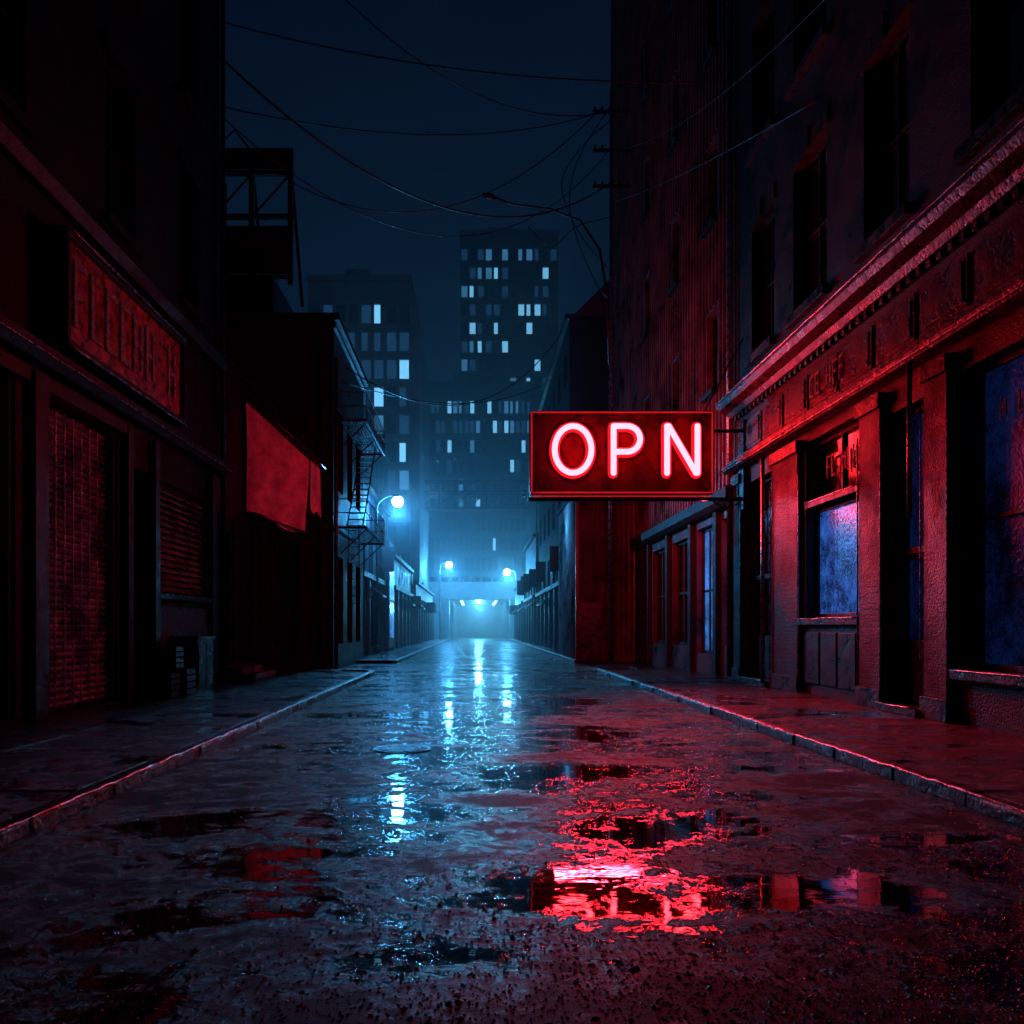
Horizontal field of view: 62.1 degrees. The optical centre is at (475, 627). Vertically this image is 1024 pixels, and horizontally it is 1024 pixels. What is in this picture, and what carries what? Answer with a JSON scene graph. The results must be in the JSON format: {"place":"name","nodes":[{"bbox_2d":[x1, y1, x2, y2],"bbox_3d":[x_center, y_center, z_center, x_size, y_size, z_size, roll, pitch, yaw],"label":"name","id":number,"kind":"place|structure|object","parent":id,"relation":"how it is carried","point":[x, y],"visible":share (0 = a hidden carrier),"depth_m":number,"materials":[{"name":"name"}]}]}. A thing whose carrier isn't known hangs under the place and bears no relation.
{"place":"outdoors","nodes":[
{"label":"outdoors","id":0,"kind":"place"},
{"bbox_2d":[0,671,367,821],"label":"sidewalk","id":1,"kind":"structure","parent":0,"point":[105,740],"depth_m":11.22,"materials":[{"name":"grey concrete"}]},
{"bbox_2d":[146,647,195,697],"bbox_3d":[-6.162,0.878,17.262,0.575,0.983,1.225,0,0,0],"label":"crate stack","id":2,"kind":"object","parent":1,"relation":"on","point":[174,679],"visible":1,"depth_m":16.98,"materials":[{"name":"brown wood"}]},
{"bbox_2d":[169,636,215,691],"bbox_3d":[-6.225,0.790,18.750,0.650,1.200,1.200,0,0,0],"label":"utility cabinet","id":3,"kind":"object","parent":1,"relation":"on","point":[198,653],"visible":0.79,"depth_m":18.29,"materials":[{"name":"metal"}]},
{"bbox_2d":[220,631,275,679],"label":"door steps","id":4,"kind":"structure","parent":1,"relation":"on","point":[244,672],"depth_m":22.83,"materials":[{"name":"concrete"}]},
{"bbox_2d":[220,347,277,669],"bbox_3d":[-10.425,-3.025,25.770,7.150,9.050,7.500,0,0,0],"label":"shop annex","id":5,"kind":"object","parent":1,"relation":"on","point":[249,573],"visible":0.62,"depth_m":26.02,"materials":[{"name":"black"}]},
{"bbox_2d":[238,542,260,663],"label":"windows","id":6,"kind":"structure","parent":5,"relation":"in","point":[239,544],"depth_m":27.28,"materials":[{"name":"black glass"}]},
{"bbox_2d":[243,394,325,533],"bbox_3d":[-5.975,-5.017,27.201,2.031,4.051,3.397,0,0,0],"label":"awning","id":7,"kind":"object","parent":5,"relation":"attached to","point":[277,476],"visible":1,"depth_m":26.39,"materials":[{"name":"fabric"}]},
{"bbox_2d":[276,669,339,670],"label":"sidewalk","id":8,"kind":"structure","parent":0,"point":[311,670],"depth_m":27.47,"materials":[{"name":"grey concrete"}]},
{"bbox_2d":[356,638,447,663],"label":"sidewalk","id":9,"kind":"structure","parent":0,"point":[387,656],"depth_m":44.03,"materials":[{"name":"grey concrete"}]},
{"bbox_2d":[374,494,402,653],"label":"street lamp","id":10,"kind":"object","parent":9,"relation":"on","point":[397,500],"visible":0.91,"depth_m":44.93,"materials":[{"name":"metal"}]},
{"bbox_2d":[439,562,451,638],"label":"street lamp","id":11,"kind":"object","parent":9,"relation":"on","point":[448,564],"visible":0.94,"depth_m":103.95,"materials":[{"name":"metal"}]},
{"bbox_2d":[220,0,610,380],"label":"sky","id":12,"kind":"structure","parent":0,"point":[571,39],"materials":[{"name":"blue"}]},
{"bbox_2d":[339,664,657,672],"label":"cross street","id":13,"kind":"structure","parent":0,"point":[376,668],"depth_m":32.96,"materials":[{"name":"grey asphalt"}]},
{"bbox_2d":[597,667,627,671],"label":"kerb","id":14,"kind":"structure","parent":13,"relation":"on","point":[613,668],"depth_m":29.39,"materials":[{"name":"concrete"}]},
{"bbox_2d":[0,637,1023,1023],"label":"road","id":15,"kind":"structure","parent":0,"point":[498,711],"depth_m":5.19,"materials":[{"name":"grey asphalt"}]},
{"bbox_2d":[0,671,373,848],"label":"kerb","id":16,"kind":"structure","parent":15,"relation":"on","point":[16,828],"depth_m":7.97,"materials":[{"name":"concrete"}]},
{"bbox_2d":[373,744,430,752],"bbox_3d":[-0.900,1.490,10.500,0.720,0.019,0.720,0,0,0],"label":"manhole cover","id":17,"kind":"object","parent":15,"relation":"on","point":[404,748],"visible":1,"depth_m":10.41,"materials":[{"name":"metal"}]},
{"bbox_2d":[597,668,1023,828],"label":"kerb","id":18,"kind":"structure","parent":15,"relation":"on","point":[974,799],"depth_m":8.75,"materials":[{"name":"concrete"}]},
{"bbox_2d":[393,638,643,663],"bbox_3d":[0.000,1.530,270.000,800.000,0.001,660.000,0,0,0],"label":"ground","id":19,"kind":"structure","parent":0,"point":[618,662],"depth_m":36.34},
{"bbox_2d":[0,0,219,726],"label":"walls","id":20,"kind":"structure","parent":19,"relation":"on","point":[53,116],"depth_m":16.28,"materials":[{"name":"brown brick"}]},
{"bbox_2d":[49,404,103,711],"bbox_3d":[-6.850,-1.125,12.450,0.001,4.950,6.500,0,0,0],"label":"shutter backing","id":21,"kind":"object","parent":20,"relation":"attached to","point":[67,415],"visible":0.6,"depth_m":14.57,"materials":[{"name":"metal"}]},
{"bbox_2d":[0,0,187,691],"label":"windows","id":22,"kind":"structure","parent":20,"relation":"attached to","point":[116,150],"depth_m":16.42,"materials":[{"name":"black glass"}]},
{"bbox_2d":[0,384,202,715],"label":"shutter slats","id":23,"kind":"object","parent":20,"relation":"attached to","point":[94,441],"visible":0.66,"depth_m":14.59,"materials":[{"name":"metal"}]},
{"bbox_2d":[0,0,231,721],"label":"joinery","id":24,"kind":"object","parent":20,"relation":"attached to","point":[19,156],"visible":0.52,"depth_m":14.60,"materials":[{"name":"wood"}]},
{"bbox_2d":[0,321,231,599],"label":"metal edgings","id":25,"kind":"object","parent":24,"relation":"attached to","point":[125,403],"visible":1,"depth_m":14.90,"materials":[{"name":"metal"}]},
{"bbox_2d":[44,224,187,426],"bbox_3d":[-6.375,-5.207,15.550,0.450,1.845,5.300,0,0,0],"label":"shop signboard","id":26,"kind":"object","parent":20,"relation":"attached to","point":[107,323],"visible":1,"depth_m":14.52,"materials":[{"name":"paint"}]},
{"bbox_2d":[160,492,194,589],"bbox_3d":[-6.850,-1.900,19.150,0.001,2.400,3.300,0,0,0],"label":"louvre backing","id":27,"kind":"object","parent":20,"relation":"attached to","point":[177,519],"visible":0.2,"depth_m":19.63,"materials":[{"name":"metal"}]},
{"bbox_2d":[160,606,207,668],"bbox_3d":[-6.570,0.225,19.150,0.060,1.350,3.300,0,0,0],"label":"stall panel","id":28,"kind":"object","parent":20,"relation":"attached to","point":[177,621],"visible":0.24,"depth_m":18.87,"materials":[{"name":"metal"}]},
{"bbox_2d":[220,275,362,669],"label":"walls","id":29,"kind":"structure","parent":19,"relation":"on","point":[280,368],"depth_m":30.00,"materials":[{"name":"black brick"}]},
{"bbox_2d":[220,129,303,306],"bbox_3d":[-9.600,-17.312,36.148,4.200,6.476,2.615,0,0,0],"label":"rooftop billboard frame","id":30,"kind":"object","parent":29,"relation":"on","point":[251,249],"visible":0.61,"depth_m":34.84,"materials":[{"name":"metal"}]},
{"bbox_2d":[277,546,297,658],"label":"windows","id":31,"kind":"structure","parent":29,"relation":"attached to","point":[287,602],"depth_m":30.25,"materials":[{"name":"black glass"}]},
{"bbox_2d":[220,312,367,668],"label":"trim","id":32,"kind":"structure","parent":29,"relation":"attached to","point":[325,520],"depth_m":29.87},
{"bbox_2d":[338,391,384,605],"bbox_3d":[-4.475,-4.711,34.100,1.050,7.822,6.200,0,0,0],"label":"fire escape","id":33,"kind":"object","parent":29,"relation":"attached to","point":[357,529],"visible":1,"depth_m":33.43,"materials":[{"name":"metal"}]},
{"bbox_2d":[342,669,373,671],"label":"kerb","id":34,"kind":"structure","parent":19,"relation":"on","point":[356,670],"depth_m":27.91,"materials":[{"name":"concrete"}]},
{"bbox_2d":[306,269,428,588],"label":"office block","id":35,"kind":"structure","parent":19,"relation":"on","point":[379,315],"depth_m":92.00,"materials":[{"name":"concrete"}]},
{"bbox_2d":[311,305,408,564],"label":"windows","id":36,"kind":"structure","parent":35,"relation":"in","point":[353,309],"depth_m":92.35,"materials":[{"name":"black glass"}]},
{"bbox_2d":[363,488,386,655],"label":"walls","id":37,"kind":"structure","parent":19,"relation":"on","point":[373,549],"depth_m":45.77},
{"bbox_2d":[363,476,393,654],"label":"trim","id":38,"kind":"structure","parent":37,"relation":"attached to","point":[387,559],"depth_m":46.30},
{"bbox_2d":[384,536,393,647],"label":"oriel frame","id":39,"kind":"object","parent":38,"relation":"attached to","point":[388,642],"visible":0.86,"depth_m":49.90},
{"bbox_2d":[390,542,393,637],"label":"oriel lit panes","id":40,"kind":"object","parent":39,"relation":"in","point":[391,604],"visible":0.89,"depth_m":51.12,"materials":[{"name":"blue glass"}]},
{"bbox_2d":[363,417,387,535],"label":"walls","id":41,"kind":"structure","parent":19,"relation":"on","point":[379,478],"depth_m":72.12,"materials":[{"name":"concrete"}]},
{"bbox_2d":[363,407,390,505],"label":"trim","id":42,"kind":"structure","parent":41,"relation":"attached to","point":[378,439],"depth_m":70.18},
{"bbox_2d":[390,559,410,648],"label":"walls","id":43,"kind":"structure","parent":19,"relation":"on","point":[402,576],"depth_m":61.17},
{"bbox_2d":[392,553,420,648],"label":"trim","id":44,"kind":"structure","parent":43,"relation":"attached to","point":[415,602],"depth_m":62.60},
{"bbox_2d":[393,638,449,663],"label":"kerb","id":45,"kind":"structure","parent":19,"relation":"on","point":[400,659],"depth_m":46.79,"materials":[{"name":"concrete"}]},
{"bbox_2d":[411,584,432,643],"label":"walls","id":46,"kind":"structure","parent":19,"relation":"on","point":[416,590],"depth_m":75.03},
{"bbox_2d":[411,574,440,643],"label":"trim","id":47,"kind":"structure","parent":46,"relation":"attached to","point":[431,608],"depth_m":83.20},
{"bbox_2d":[429,573,525,638],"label":"underpass","id":48,"kind":"object","parent":19,"relation":"on","point":[475,609],"visible":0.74,"depth_m":112.72,"materials":[{"name":"concrete"}]},
{"bbox_2d":[429,374,532,581],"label":"long apartment block","id":49,"kind":"structure","parent":19,"relation":"on","point":[483,441],"depth_m":142.00,"materials":[{"name":"concrete"}]},
{"bbox_2d":[431,401,529,581],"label":"windows","id":50,"kind":"structure","parent":49,"relation":"in","point":[494,402],"depth_m":142.34,"materials":[{"name":"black glass"}]},
{"bbox_2d":[425,480,538,511],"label":"footbridge","id":51,"kind":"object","parent":19,"relation":"on","point":[480,509],"visible":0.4,"depth_m":101.14,"materials":[{"name":"metal"}]},
{"bbox_2d":[459,228,558,533],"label":"apartment tower","id":52,"kind":"structure","parent":19,"relation":"on","point":[508,304],"depth_m":150.00,"materials":[{"name":"concrete"}]},
{"bbox_2d":[462,249,556,532],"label":"windows","id":53,"kind":"structure","parent":52,"relation":"in","point":[472,251],"depth_m":150.34,"materials":[{"name":"black glass"}]},
{"bbox_2d":[515,590,525,639],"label":"walls","id":54,"kind":"structure","parent":19,"relation":"on","point":[518,598],"depth_m":96.04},
{"bbox_2d":[509,585,523,641],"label":"trim","id":55,"kind":"structure","parent":54,"relation":"attached to","point":[513,609],"depth_m":92.40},
{"bbox_2d":[526,537,538,644],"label":"walls","id":56,"kind":"structure","parent":19,"relation":"on","point":[532,554],"depth_m":72.81,"materials":[{"name":"brick"}]},
{"bbox_2d":[517,533,538,644],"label":"trim","id":57,"kind":"structure","parent":56,"relation":"attached to","point":[522,585],"depth_m":74.20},
{"bbox_2d":[508,638,577,663],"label":"kerb","id":58,"kind":"structure","parent":19,"relation":"on","point":[575,661],"depth_m":47.01,"materials":[{"name":"concrete"}]},
{"bbox_2d":[539,319,608,649],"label":"walls","id":59,"kind":"structure","parent":19,"relation":"on","point":[584,349],"depth_m":46.00,"materials":[{"name":"brick"}]},
{"bbox_2d":[529,314,574,649],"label":"trim","id":60,"kind":"structure","parent":59,"relation":"attached to","point":[537,574],"depth_m":56.96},
{"bbox_2d":[611,0,736,678],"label":"ribbed warehouse","id":61,"kind":"structure","parent":19,"relation":"on","point":[670,295],"depth_m":29.82,"materials":[{"name":"metal"}]},
{"bbox_2d":[659,0,716,641],"label":"windows","id":62,"kind":"structure","parent":61,"relation":"in","point":[681,547],"depth_m":30.11,"materials":[{"name":"black glass"}]},
{"bbox_2d":[705,531,711,649],"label":"lit shop window","id":63,"kind":"structure","parent":61,"relation":"in","point":[706,534],"depth_m":26.74,"materials":[{"name":"blue glass"}]},
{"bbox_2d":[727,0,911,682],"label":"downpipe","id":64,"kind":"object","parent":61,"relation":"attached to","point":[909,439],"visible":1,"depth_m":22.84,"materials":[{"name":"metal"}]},
{"bbox_2d":[737,0,1023,735],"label":"walls","id":65,"kind":"structure","parent":19,"relation":"on","point":[947,78],"depth_m":15.30,"materials":[{"name":"brick"}]},
{"bbox_2d":[528,338,747,509],"bbox_3d":[4.180,-5.279,22.025,5.620,4.458,0.598,0,0,0],"label":"neon open sign","id":66,"kind":"object","parent":65,"relation":"attached to","point":[621,456],"visible":1,"depth_m":21.91,"materials":[{"name":"metal"}]},
{"bbox_2d":[820,501,858,613],"bbox_3d":[7.280,-1.350,16.725,0.001,2.300,2.550,0,0,0],"label":"lit shop window","id":67,"kind":"structure","parent":65,"relation":"attached to","point":[838,559],"depth_m":16.98,"materials":[{"name":"blue glass"}]},
{"bbox_2d":[756,632,923,701],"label":"door panels","id":68,"kind":"object","parent":65,"relation":"attached to","point":[830,659],"visible":0.76,"depth_m":16.38,"materials":[{"name":"brown wood"}]},
{"bbox_2d":[734,371,953,699],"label":"brick piers","id":69,"kind":"structure","parent":65,"relation":"attached to","point":[938,388],"depth_m":14.68,"materials":[{"name":"red brick"}]},
{"bbox_2d":[715,24,1023,722],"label":"cornice and sills","id":70,"kind":"structure","parent":65,"relation":"attached to","point":[987,186],"depth_m":13.72,"materials":[{"name":"stone"}]},
{"bbox_2d":[715,117,1023,709],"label":"metal edgings","id":71,"kind":"object","parent":70,"relation":"attached to","point":[920,423],"visible":1,"depth_m":13.40,"materials":[{"name":"metal"}]},
{"bbox_2d":[809,352,1023,477],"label":"lettering","id":72,"kind":"object","parent":70,"relation":"attached to","point":[831,370],"visible":0.99,"depth_m":16.36,"materials":[{"name":"paint"}]},
{"bbox_2d":[754,0,1023,704],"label":"joinery","id":73,"kind":"object","parent":65,"relation":"attached to","point":[908,550],"visible":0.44,"depth_m":15.23,"materials":[{"name":"wood"}]},
{"bbox_2d":[759,0,1021,635],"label":"windows","id":74,"kind":"structure","parent":65,"relation":"attached to","point":[1007,57],"depth_m":16.14,"materials":[{"name":"black glass"}]},
{"bbox_2d":[910,355,1023,665],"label":"dim shop windows","id":75,"kind":"structure","parent":65,"relation":"attached to","point":[1004,547],"depth_m":11.76,"materials":[{"name":"blue glass"}]},
{"bbox_3d":[3.391,-10.500,35.500,6.218,24.000,0.280,0,0,0],"label":"utility pole","id":76,"kind":"object","parent":19,"relation":"on","visible":0},
{"bbox_2d":[214,0,824,405],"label":"overhead wires","id":77,"kind":"object","parent":76,"relation":"attached to","point":[328,147],"visible":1,"depth_m":26.25,"materials":[{"name":"rubber"}]},
{"bbox_2d":[509,638,601,663],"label":"sidewalk","id":78,"kind":"structure","parent":0,"point":[579,661],"depth_m":47.31,"materials":[{"name":"grey concrete"}]},
{"bbox_2d":[504,569,516,585],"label":"street lamp","id":79,"kind":"object","parent":78,"relation":"on","point":[506,572],"visible":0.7,"depth_m":103.84,"materials":[{"name":"glass"}]},
{"bbox_2d":[522,490,536,532],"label":"street lamp","id":80,"kind":"object","parent":78,"relation":"on","point":[524,492],"visible":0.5,"depth_m":75.94,"materials":[{"name":"metal"}]},
{"bbox_2d":[556,502,635,661],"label":"corrugated shed","id":81,"kind":"structure","parent":78,"relation":"on","point":[583,580],"depth_m":37.01,"materials":[{"name":"metal"}]},
{"bbox_2d":[575,281,608,318],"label":"pitched roof","id":82,"kind":"structure","parent":0,"point":[593,306],"depth_m":46.20,"materials":[{"name":"concrete"}]},
{"bbox_2d":[630,667,683,668],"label":"sidewalk","id":83,"kind":"structure","parent":0,"point":[655,668],"depth_m":29.20,"materials":[{"name":"grey concrete"}]},
{"bbox_2d":[604,669,1023,805],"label":"sidewalk","id":84,"kind":"structure","parent":0,"point":[991,762],"depth_m":11.42,"materials":[{"name":"grey concrete"}]}
]}

